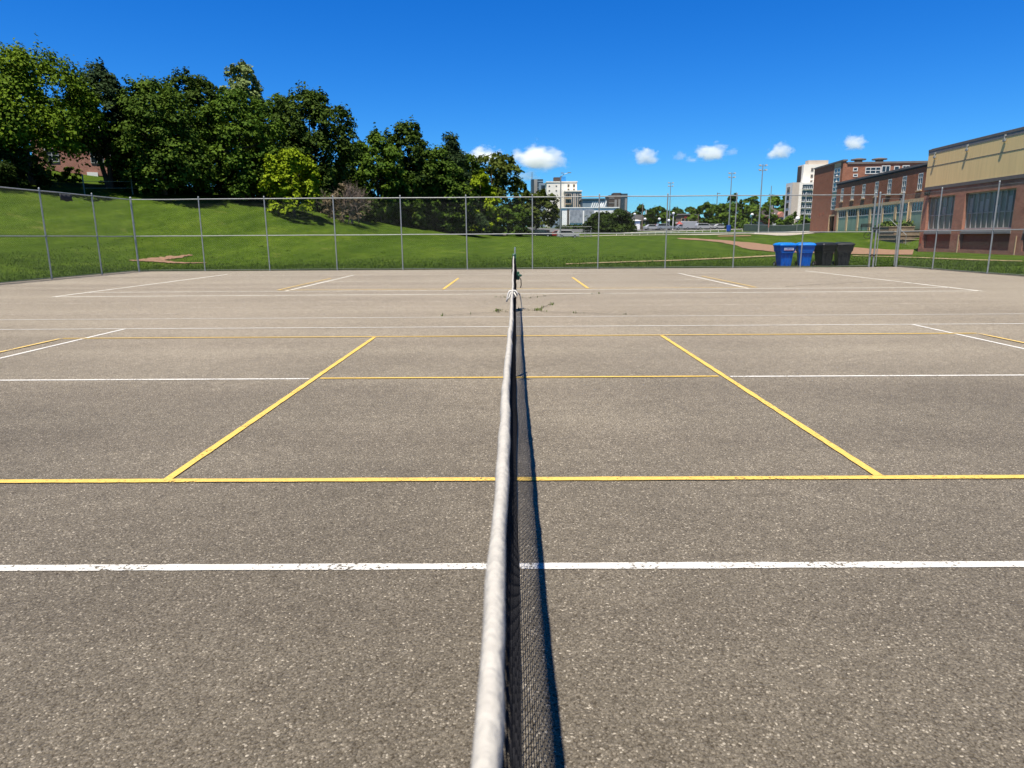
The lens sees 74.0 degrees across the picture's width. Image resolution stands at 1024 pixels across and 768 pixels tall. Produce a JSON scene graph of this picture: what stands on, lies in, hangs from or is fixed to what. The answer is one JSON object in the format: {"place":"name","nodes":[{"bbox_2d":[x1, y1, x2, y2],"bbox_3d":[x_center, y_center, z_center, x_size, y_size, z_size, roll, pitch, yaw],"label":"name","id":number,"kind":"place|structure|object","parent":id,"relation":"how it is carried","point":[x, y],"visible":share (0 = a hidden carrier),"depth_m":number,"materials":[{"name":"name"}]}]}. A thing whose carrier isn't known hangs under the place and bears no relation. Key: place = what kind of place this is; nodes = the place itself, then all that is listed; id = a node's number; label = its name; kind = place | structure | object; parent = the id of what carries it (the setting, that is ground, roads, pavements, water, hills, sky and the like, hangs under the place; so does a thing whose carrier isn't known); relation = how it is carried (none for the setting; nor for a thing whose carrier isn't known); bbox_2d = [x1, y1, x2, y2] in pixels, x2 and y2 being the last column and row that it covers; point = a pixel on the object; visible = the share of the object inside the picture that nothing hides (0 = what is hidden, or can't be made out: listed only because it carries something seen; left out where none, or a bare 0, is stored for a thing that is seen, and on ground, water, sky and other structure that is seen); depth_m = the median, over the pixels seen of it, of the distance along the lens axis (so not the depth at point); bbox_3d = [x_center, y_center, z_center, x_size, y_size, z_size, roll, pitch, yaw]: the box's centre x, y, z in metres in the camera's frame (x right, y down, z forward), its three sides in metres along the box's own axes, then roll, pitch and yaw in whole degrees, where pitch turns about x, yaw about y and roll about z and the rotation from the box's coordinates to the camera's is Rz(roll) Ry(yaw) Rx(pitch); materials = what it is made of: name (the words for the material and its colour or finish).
{"place":"outdoors","nodes":[
{"label":"outdoors","id":0,"kind":"place"},
{"bbox_2d":[0,267,1023,767],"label":"asphalt court","id":1,"kind":"object","parent":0,"point":[788,667],"visible":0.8,"depth_m":3.52,"materials":[{"name":"grey asphalt"}]},
{"bbox_2d":[0,186,136,282],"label":"chain link fence","id":2,"kind":"object","parent":1,"relation":"on","point":[55,236],"visible":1,"depth_m":25.56,"materials":[{"name":"metal"}]},
{"bbox_2d":[59,193,72,201],"bbox_3d":[-16.965,-7.087,25.864,0.050,0.280,0.720,0,12,0],"label":"hanging cloth","id":3,"kind":"object","parent":2,"relation":"hanging from","point":[66,197],"visible":1,"depth_m":25.87,"materials":[{"name":"black fabric"}]},
{"bbox_2d":[3,283,969,314],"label":"nearly gone court lines","id":4,"kind":"object","parent":1,"relation":"on","point":[430,301],"visible":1,"depth_m":14.43,"materials":[{"name":"white paint"}]},
{"bbox_2d":[0,314,1023,570],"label":"white court lines","id":5,"kind":"object","parent":1,"relation":"on","point":[534,566],"visible":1,"depth_m":3.01,"materials":[{"name":"paint"}]},
{"bbox_2d":[0,277,1023,482],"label":"yellow court lines","id":6,"kind":"object","parent":1,"relation":"on","point":[876,474],"visible":0.99,"depth_m":4.10,"materials":[{"name":"paint"}]},
{"bbox_2d":[0,267,1023,284],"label":"soil edge","id":7,"kind":"object","parent":1,"relation":"on","point":[432,269],"visible":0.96,"depth_m":29.32,"materials":[{"name":"brown soil"}]},
{"bbox_2d":[0,276,1023,351],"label":"worn yellow court lines","id":8,"kind":"object","parent":1,"relation":"on","point":[526,288],"visible":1,"depth_m":19.06,"materials":[{"name":"paint"}]},
{"bbox_2d":[54,271,977,296],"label":"worn white court lines","id":9,"kind":"object","parent":1,"relation":"on","point":[542,293],"visible":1,"depth_m":18.67,"materials":[{"name":"paint"}]},
{"bbox_2d":[512,247,522,309],"bbox_3d":[0.093,-1.982,13.471,0.231,1.435,0.174,0,12,0],"label":"net post","id":10,"kind":"object","parent":1,"relation":"on","point":[518,274],"visible":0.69,"depth_m":13.40,"materials":[{"name":"green metal"}]},
{"bbox_2d":[471,256,522,767],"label":"tennis net","id":11,"kind":"object","parent":10,"relation":"attached to","point":[501,622],"visible":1,"depth_m":0.92,"materials":[{"name":"white fabric"}]},
{"bbox_2d":[280,271,784,281],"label":"faded white court lines","id":12,"kind":"object","parent":1,"relation":"on","point":[526,280],"visible":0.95,"depth_m":26.75,"materials":[{"name":"paint"}]},
{"bbox_2d":[898,181,1023,274],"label":"chain link fence","id":13,"kind":"object","parent":1,"relation":"on","point":[970,230],"visible":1,"depth_m":26.13,"materials":[{"name":"metal"}]},
{"bbox_2d":[0,167,1023,282],"bbox_3d":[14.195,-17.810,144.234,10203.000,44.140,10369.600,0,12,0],"label":"grass field","id":14,"kind":"structure","parent":0,"point":[633,245],"depth_m":51.86,"materials":[{"name":"green plant"}]},
{"bbox_2d":[0,159,18,182],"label":"shrub","id":15,"kind":"object","parent":14,"relation":"on","point":[4,175],"visible":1,"depth_m":46.07,"materials":[{"name":"green plant"}]},
{"bbox_2d":[0,147,57,189],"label":"shrub","id":16,"kind":"object","parent":14,"relation":"on","point":[44,178],"visible":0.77,"depth_m":48.34,"materials":[{"name":"green plant"}]},
{"bbox_2d":[0,31,114,185],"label":"maple tree","id":17,"kind":"object","parent":14,"relation":"on","point":[31,112],"visible":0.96,"depth_m":48.95,"materials":[{"name":"green plant"}]},
{"bbox_2d":[53,167,82,182],"bbox_3d":[-37.466,-17.573,57.585,2.128,1.719,2.138,10,16,39],"label":"shrub","id":18,"kind":"object","parent":14,"relation":"on","point":[64,175],"visible":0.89,"depth_m":57.41,"materials":[{"name":"green plant"}]},
{"bbox_2d":[32,133,112,176],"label":"brick house","id":19,"kind":"structure","parent":14,"relation":"on","point":[92,170],"depth_m":72.70,"materials":[{"name":"red brick"}]},
{"bbox_2d":[54,57,146,188],"bbox_3d":[-33.321,-20.769,54.649,7.159,10.532,6.152,0,12,0],"label":"broadleaf tree","id":20,"kind":"object","parent":14,"relation":"on","point":[108,85],"visible":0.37,"depth_m":53.67,"materials":[{"name":"green plant"}]},
{"bbox_2d":[112,169,168,189],"bbox_3d":[-32.529,-17.713,58.559,5.149,2.393,3.632,0,12,0],"label":"shrub","id":21,"kind":"object","parent":14,"relation":"on","point":[121,184],"visible":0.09,"depth_m":58.42,"materials":[{"name":"green plant"}]},
{"bbox_2d":[97,73,226,194],"bbox_3d":[-29.359,-20.389,56.176,10.155,9.996,9.950,0,12,0],"label":"broadleaf tree","id":22,"kind":"object","parent":14,"relation":"on","point":[177,132],"visible":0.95,"depth_m":54.14,"materials":[{"name":"green plant"}]},
{"bbox_2d":[130,254,193,260],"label":"infield dirt","id":23,"kind":"structure","parent":14,"relation":"on","point":[163,258],"depth_m":41.47,"materials":[{"name":"brown soil"}]},
{"bbox_2d":[158,166,208,193],"bbox_3d":[-29.169,-17.936,60.204,4.252,2.624,5.301,-11,16,-41],"label":"shrub","id":24,"kind":"object","parent":14,"relation":"on","point":[189,190],"visible":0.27,"depth_m":58.83,"materials":[{"name":"green plant"}]},
{"bbox_2d":[154,66,227,188],"bbox_3d":[-29.895,-23.897,64.452,7.018,11.697,8.347,0,12,0],"label":"broadleaf tree","id":25,"kind":"object","parent":14,"relation":"on","point":[193,89],"visible":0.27,"depth_m":62.85,"materials":[{"name":"green plant"}]},
{"bbox_2d":[12,97,375,213],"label":"woodland","id":26,"kind":"object","parent":14,"relation":"on","point":[45,159],"depth_m":59.08,"materials":[{"name":"green plant"}]},
{"bbox_2d":[202,166,242,195],"bbox_3d":[-26.220,-18.183,61.685,3.947,3.017,3.562,0,12,0],"label":"shrub","id":27,"kind":"object","parent":14,"relation":"on","point":[218,186],"visible":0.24,"depth_m":61.38,"materials":[{"name":"green plant"}]},
{"bbox_2d":[81,174,363,211],"bbox_3d":[-20.541,-19.368,76.211,0.097,4.892,56.103,5,13,24],"label":"wire fence","id":28,"kind":"object","parent":14,"relation":"on","point":[131,181],"visible":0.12,"depth_m":53.42,"materials":[{"name":"grey metal"}]},
{"bbox_2d":[219,59,264,113],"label":"poplar tree","id":29,"kind":"object","parent":14,"relation":"on","point":[246,79],"visible":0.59,"depth_m":77.96,"materials":[{"name":"green plant"}]},
{"bbox_2d":[194,82,292,201],"bbox_3d":[-24.384,-21.362,60.872,7.204,10.286,8.430,8,15,33],"label":"broadleaf tree","id":30,"kind":"object","parent":14,"relation":"on","point":[247,180],"visible":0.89,"depth_m":59.45,"materials":[{"name":"green plant"}]},
{"bbox_2d":[243,92,314,201],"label":"broadleaf tree","id":31,"kind":"object","parent":14,"relation":"on","point":[276,96],"visible":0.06,"depth_m":68.43,"materials":[{"name":"green plant"}]},
{"bbox_2d":[257,146,323,216],"bbox_3d":[-18.943,-17.587,59.800,5.129,6.286,5.896,5,13,24],"label":"young maple tree","id":32,"kind":"object","parent":14,"relation":"on","point":[285,168],"visible":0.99,"depth_m":58.65,"materials":[{"name":"green plant"}]},
{"bbox_2d":[264,80,362,210],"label":"broadleaf tree","id":33,"kind":"object","parent":14,"relation":"on","point":[321,139],"visible":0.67,"depth_m":66.88,"materials":[{"name":"green plant"}]},
{"bbox_2d":[300,177,337,212],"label":"shrub","id":34,"kind":"object","parent":14,"relation":"on","point":[320,206],"visible":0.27,"depth_m":67.73,"materials":[{"name":"green plant"}]},
{"bbox_2d":[313,182,373,223],"bbox_3d":[-15.651,-17.328,64.518,4.981,4.253,6.869,-12,17,-43],"label":"bare thicket","id":35,"kind":"object","parent":14,"relation":"on","point":[355,202],"visible":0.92,"depth_m":64.36,"materials":[{"name":"brown plant"}]},
{"bbox_2d":[336,140,376,195],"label":"broadleaf tree","id":36,"kind":"object","parent":14,"relation":"on","point":[355,168],"visible":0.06,"depth_m":90.49,"materials":[{"name":"green plant"}]},
{"bbox_2d":[345,195,381,222],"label":"shrub","id":37,"kind":"object","parent":14,"relation":"on","point":[374,209],"visible":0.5,"depth_m":76.64,"materials":[{"name":"green plant"}]},
{"bbox_2d":[346,122,406,222],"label":"broadleaf tree","id":38,"kind":"object","parent":14,"relation":"on","point":[376,147],"visible":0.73,"depth_m":81.05,"materials":[{"name":"green plant"}]},
{"bbox_2d":[374,169,426,225],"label":"broadleaf tree","id":39,"kind":"object","parent":14,"relation":"on","point":[415,210],"visible":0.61,"depth_m":84.23,"materials":[{"name":"green plant"}]},
{"bbox_2d":[375,115,442,226],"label":"broadleaf tree","id":40,"kind":"object","parent":14,"relation":"on","point":[423,177],"visible":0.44,"depth_m":88.06,"materials":[{"name":"green plant"}]},
{"bbox_2d":[405,204,445,229],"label":"shrub","id":41,"kind":"object","parent":14,"relation":"on","point":[427,227],"visible":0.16,"depth_m":90.89,"materials":[{"name":"green plant"}]},
{"bbox_2d":[402,143,477,232],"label":"broadleaf tree","id":42,"kind":"object","parent":14,"relation":"on","point":[449,177],"visible":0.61,"depth_m":89.92,"materials":[{"name":"green plant"}]},
{"bbox_2d":[425,131,490,233],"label":"tree","id":43,"kind":"object","parent":14,"relation":"on","point":[456,155],"visible":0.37,"depth_m":92.53,"materials":[{"name":"green plant"}]},
{"bbox_2d":[444,153,488,232],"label":"broadleaf tree","id":44,"kind":"object","parent":14,"relation":"on","point":[474,164],"visible":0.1,"depth_m":105.08,"materials":[{"name":"green plant"}]},
{"bbox_2d":[467,168,502,233],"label":"broadleaf tree","id":45,"kind":"object","parent":14,"relation":"on","point":[487,187],"visible":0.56,"depth_m":103.72,"materials":[{"name":"green plant"}]},
{"bbox_2d":[469,151,526,231],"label":"oak tree","id":46,"kind":"object","parent":14,"relation":"on","point":[504,167],"visible":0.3,"depth_m":115.03,"materials":[{"name":"green plant"}]},
{"bbox_2d":[129,192,876,271],"bbox_3d":[-0.423,-6.698,30.577,33.263,3.545,0.098,0,12,0],"label":"chain link fence","id":47,"kind":"object","parent":14,"relation":"on","point":[532,233],"visible":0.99,"depth_m":30.55,"materials":[{"name":"metal"}]},
{"bbox_2d":[870,192,904,266],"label":"fence gate","id":48,"kind":"structure","parent":47,"relation":"attached to","point":[898,232],"depth_m":30.42,"materials":[{"name":"metal"}]},
{"bbox_2d":[486,204,531,236],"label":"broadleaf tree","id":49,"kind":"object","parent":14,"relation":"on","point":[508,218],"visible":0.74,"depth_m":108.64,"materials":[{"name":"green plant"}]},
{"bbox_2d":[512,183,531,231],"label":"broadleaf tree","id":50,"kind":"object","parent":14,"relation":"on","point":[525,192],"visible":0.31,"depth_m":143.98,"materials":[{"name":"green plant"}]},
{"bbox_2d":[512,188,561,228],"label":"broadleaf tree","id":51,"kind":"object","parent":14,"relation":"on","point":[545,215],"visible":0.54,"depth_m":152.16,"materials":[{"name":"green plant"}]},
{"bbox_2d":[530,179,544,226],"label":"office tower","id":52,"kind":"structure","parent":14,"relation":"on","point":[537,185],"depth_m":313.23,"materials":[{"name":"grey glass"}]},
{"bbox_2d":[533,229,551,235],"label":"parked car","id":53,"kind":"object","parent":14,"relation":"on","point":[539,230],"visible":0.62,"depth_m":146.48,"materials":[{"name":"paint"}]},
{"bbox_2d":[545,177,581,226],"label":"apartment block","id":54,"kind":"structure","parent":14,"relation":"on","point":[568,188],"depth_m":288.53,"materials":[{"name":"concrete"}]},
{"bbox_2d":[557,230,578,236],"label":"parked car","id":55,"kind":"object","parent":14,"relation":"on","point":[568,235],"visible":0.65,"depth_m":141.64,"materials":[{"name":"white paint"}]},
{"bbox_2d":[554,222,584,228],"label":"shrub","id":56,"kind":"object","parent":14,"relation":"on","point":[572,226],"visible":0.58,"depth_m":196.21,"materials":[{"name":"green plant"}]},
{"bbox_2d":[550,207,618,227],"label":"white hall","id":57,"kind":"structure","parent":14,"relation":"on","point":[575,215],"depth_m":215.24,"materials":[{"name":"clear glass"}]},
{"bbox_2d":[580,198,606,206],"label":"glass hall","id":58,"kind":"structure","parent":14,"relation":"on","point":[590,202],"depth_m":275.56,"materials":[{"name":"white glass"}]},
{"bbox_2d":[581,211,617,232],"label":"clipped bush","id":59,"kind":"object","parent":14,"relation":"on","point":[592,220],"visible":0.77,"depth_m":161.00,"materials":[{"name":"green plant"}]},
{"bbox_2d":[605,193,627,222],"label":"tower block","id":60,"kind":"structure","parent":14,"relation":"on","point":[620,202],"depth_m":336.58,"materials":[{"name":"grey concrete"}]},
{"bbox_2d":[605,208,637,232],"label":"clipped bush","id":61,"kind":"object","parent":14,"relation":"on","point":[620,216],"visible":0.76,"depth_m":161.09,"materials":[{"name":"green plant"}]},
{"bbox_2d":[630,204,660,223],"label":"broadleaf tree","id":62,"kind":"object","parent":14,"relation":"on","point":[638,210],"visible":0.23,"depth_m":251.14,"materials":[{"name":"green plant"}]},
{"bbox_2d":[640,206,677,228],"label":"broadleaf tree","id":63,"kind":"object","parent":14,"relation":"on","point":[650,218],"visible":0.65,"depth_m":208.60,"materials":[{"name":"green plant"}]},
{"bbox_2d":[566,255,775,263],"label":"worn track","id":64,"kind":"structure","parent":14,"relation":"on","point":[683,259],"depth_m":40.89,"materials":[{"name":"brown soil"}]},
{"bbox_2d":[616,229,742,234],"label":"boundary rail","id":65,"kind":"object","parent":14,"relation":"on","point":[683,231],"visible":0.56,"depth_m":146.99,"materials":[{"name":"metal"}]},
{"bbox_2d":[670,214,696,224],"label":"shop building","id":66,"kind":"structure","parent":14,"relation":"on","point":[680,217],"depth_m":218.49,"materials":[{"name":"stone"}]},
{"bbox_2d":[687,202,730,229],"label":"broadleaf tree","id":67,"kind":"object","parent":14,"relation":"on","point":[706,206],"visible":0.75,"depth_m":182.67,"materials":[{"name":"green plant"}]},
{"bbox_2d":[701,201,746,227],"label":"broadleaf tree","id":68,"kind":"object","parent":14,"relation":"on","point":[726,206],"visible":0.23,"depth_m":188.04,"materials":[{"name":"green plant"}]},
{"bbox_2d":[726,172,735,231],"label":"floodlight mast","id":69,"kind":"object","parent":14,"relation":"on","point":[728,228],"visible":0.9,"depth_m":145.18,"materials":[{"name":"metal"}]},
{"bbox_2d":[727,192,745,217],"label":"broadleaf tree","id":70,"kind":"object","parent":14,"relation":"on","point":[740,204],"visible":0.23,"depth_m":240.81,"materials":[{"name":"green plant"}]},
{"bbox_2d":[722,215,756,229],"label":"broadleaf tree","id":71,"kind":"object","parent":14,"relation":"on","point":[739,221],"visible":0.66,"depth_m":160.14,"materials":[{"name":"green plant"}]},
{"bbox_2d":[733,196,777,225],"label":"broadleaf tree","id":72,"kind":"object","parent":14,"relation":"on","point":[754,210],"visible":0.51,"depth_m":181.50,"materials":[{"name":"green plant"}]},
{"bbox_2d":[758,164,767,231],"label":"floodlight mast","id":73,"kind":"object","parent":14,"relation":"on","point":[762,170],"visible":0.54,"depth_m":123.28,"materials":[{"name":"metal"}]},
{"bbox_2d":[756,205,783,223],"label":"brown roof house","id":74,"kind":"structure","parent":14,"relation":"on","point":[777,212],"depth_m":194.44,"materials":[{"name":"red brick"}]},
{"bbox_2d":[761,194,784,212],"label":"broadleaf tree","id":75,"kind":"object","parent":14,"relation":"on","point":[775,200],"visible":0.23,"depth_m":225.84,"materials":[{"name":"green plant"}]},
{"bbox_2d":[743,223,809,231],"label":"ball field fence","id":76,"kind":"object","parent":14,"relation":"on","point":[763,228],"visible":0.56,"depth_m":128.71,"materials":[{"name":"metal"}]},
{"bbox_2d":[773,242,796,265],"bbox_3d":[12.689,-6.028,31.725,0.830,1.124,0.946,-1,12,-4],"label":"wheelie bin","id":77,"kind":"object","parent":14,"relation":"on","point":[782,251],"visible":0.81,"depth_m":31.42,"materials":[{"name":"blue plastic"}]},
{"bbox_2d":[775,211,810,225],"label":"broadleaf tree","id":78,"kind":"object","parent":14,"relation":"on","point":[789,221],"visible":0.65,"depth_m":135.05,"materials":[{"name":"green plant"}]},
{"bbox_2d":[783,160,827,224],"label":"apartment tower","id":79,"kind":"structure","parent":14,"relation":"on","point":[803,184],"depth_m":172.37,"materials":[{"name":"white concrete"}]},
{"bbox_2d":[795,242,815,265],"bbox_3d":[13.629,-6.026,31.690,0.830,1.124,0.946,2,13,13],"label":"wheelie bin","id":80,"kind":"object","parent":14,"relation":"on","point":[809,253],"visible":0.81,"depth_m":31.34,"materials":[{"name":"blue plastic"}]},
{"bbox_2d":[811,242,837,265],"bbox_3d":[14.544,-6.044,31.744,0.830,1.124,0.946,-3,13,-13],"label":"wheelie bin","id":81,"kind":"object","parent":14,"relation":"on","point":[831,249],"visible":0.85,"depth_m":31.45,"materials":[{"name":"black plastic"}]},
{"bbox_2d":[832,242,854,265],"bbox_3d":[15.427,-6.053,31.759,0.830,1.124,0.946,2,12,9],"label":"wheelie bin","id":82,"kind":"object","parent":14,"relation":"on","point":[844,259],"visible":0.82,"depth_m":31.42,"materials":[{"name":"black plastic"}]},
{"bbox_2d":[810,158,927,231],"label":"school tower block","id":83,"kind":"structure","parent":14,"relation":"on","point":[827,177],"depth_m":94.65,"materials":[{"name":"orange brick"}]},
{"bbox_2d":[832,167,840,191],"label":"window","id":84,"kind":"structure","parent":83,"relation":"in","point":[837,170],"depth_m":93.49,"materials":[{"name":"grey glass"}]},
{"bbox_2d":[865,167,880,173],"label":"window","id":85,"kind":"structure","parent":83,"relation":"in","point":[868,170],"depth_m":90.61,"materials":[{"name":"white glass"}]},
{"bbox_2d":[833,162,927,231],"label":"school wing","id":86,"kind":"structure","parent":14,"relation":"on","point":[911,180],"depth_m":77.21,"materials":[{"name":"brown brick"}]},
{"bbox_2d":[859,207,868,215],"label":"window","id":87,"kind":"structure","parent":86,"relation":"in","point":[862,212],"depth_m":82.36,"materials":[{"name":"grey glass"}]},
{"bbox_2d":[883,204,894,213],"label":"window","id":88,"kind":"structure","parent":86,"relation":"in","point":[886,207],"depth_m":75.49,"materials":[{"name":"grey glass"}]},
{"bbox_2d":[911,201,922,211],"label":"window","id":89,"kind":"structure","parent":86,"relation":"in","point":[915,208],"depth_m":68.75,"materials":[{"name":"grey glass"}]},
{"bbox_2d":[915,173,922,191],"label":"window","id":90,"kind":"structure","parent":86,"relation":"in","point":[920,178],"depth_m":68.23,"materials":[{"name":"white glass"}]},
{"bbox_2d":[875,218,913,228],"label":"planter hedge","id":91,"kind":"object","parent":14,"relation":"on","point":[891,223],"visible":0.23,"depth_m":71.12,"materials":[{"name":"green plant"}]},
{"bbox_2d":[879,218,919,243],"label":"terrace steps","id":92,"kind":"structure","parent":14,"relation":"on","point":[887,237],"depth_m":67.69,"materials":[{"name":"concrete"}]},
{"bbox_2d":[853,255,1018,260],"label":"worn track","id":93,"kind":"structure","parent":14,"relation":"on","point":[945,258],"depth_m":40.23,"materials":[{"name":"brown soil"}]},
{"bbox_2d":[918,127,1023,255],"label":"gym building","id":94,"kind":"structure","parent":14,"relation":"on","point":[988,161],"depth_m":50.45,"materials":[{"name":"brown brick"}]},
{"bbox_2d":[927,195,954,229],"bbox_3d":[35.085,-13.921,55.340,0.100,2.679,4.135,1,12,5],"label":"window","id":95,"kind":"structure","parent":94,"relation":"in","point":[932,217],"depth_m":55.48,"materials":[{"name":"grey glass"}]},
{"bbox_2d":[964,188,1016,228],"bbox_3d":[34.529,-12.545,48.980,0.100,2.679,6.067,1,12,5],"label":"window","id":96,"kind":"structure","parent":94,"relation":"in","point":[970,217],"depth_m":49.11,"materials":[{"name":"grey glass"}]},
{"bbox_2d":[0,0,1023,223],"label":"sky","id":97,"kind":"structure","parent":0,"point":[630,97],"materials":[{"name":"blue"}]},
{"bbox_2d":[527,227,720,231],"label":"parking lot","id":98,"kind":"structure","parent":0,"point":[552,229],"depth_m":183.83,"materials":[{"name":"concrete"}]},
{"bbox_2d":[681,221,697,229],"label":"parked van","id":99,"kind":"object","parent":98,"relation":"on","point":[689,223],"visible":0.63,"depth_m":179.90,"materials":[{"name":"white paint"}]},
{"bbox_2d":[695,223,711,229],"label":"parked car","id":100,"kind":"object","parent":98,"relation":"on","point":[699,226],"visible":0.98,"depth_m":170.40,"materials":[{"name":"white paint"}]},
{"bbox_2d":[495,231,814,235],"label":"field edge path","id":101,"kind":"structure","parent":0,"point":[722,234],"depth_m":108.03,"materials":[{"name":"grey concrete"}]},
{"bbox_2d":[677,238,913,254],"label":"dirt path","id":102,"kind":"structure","parent":0,"point":[764,247],"depth_m":67.30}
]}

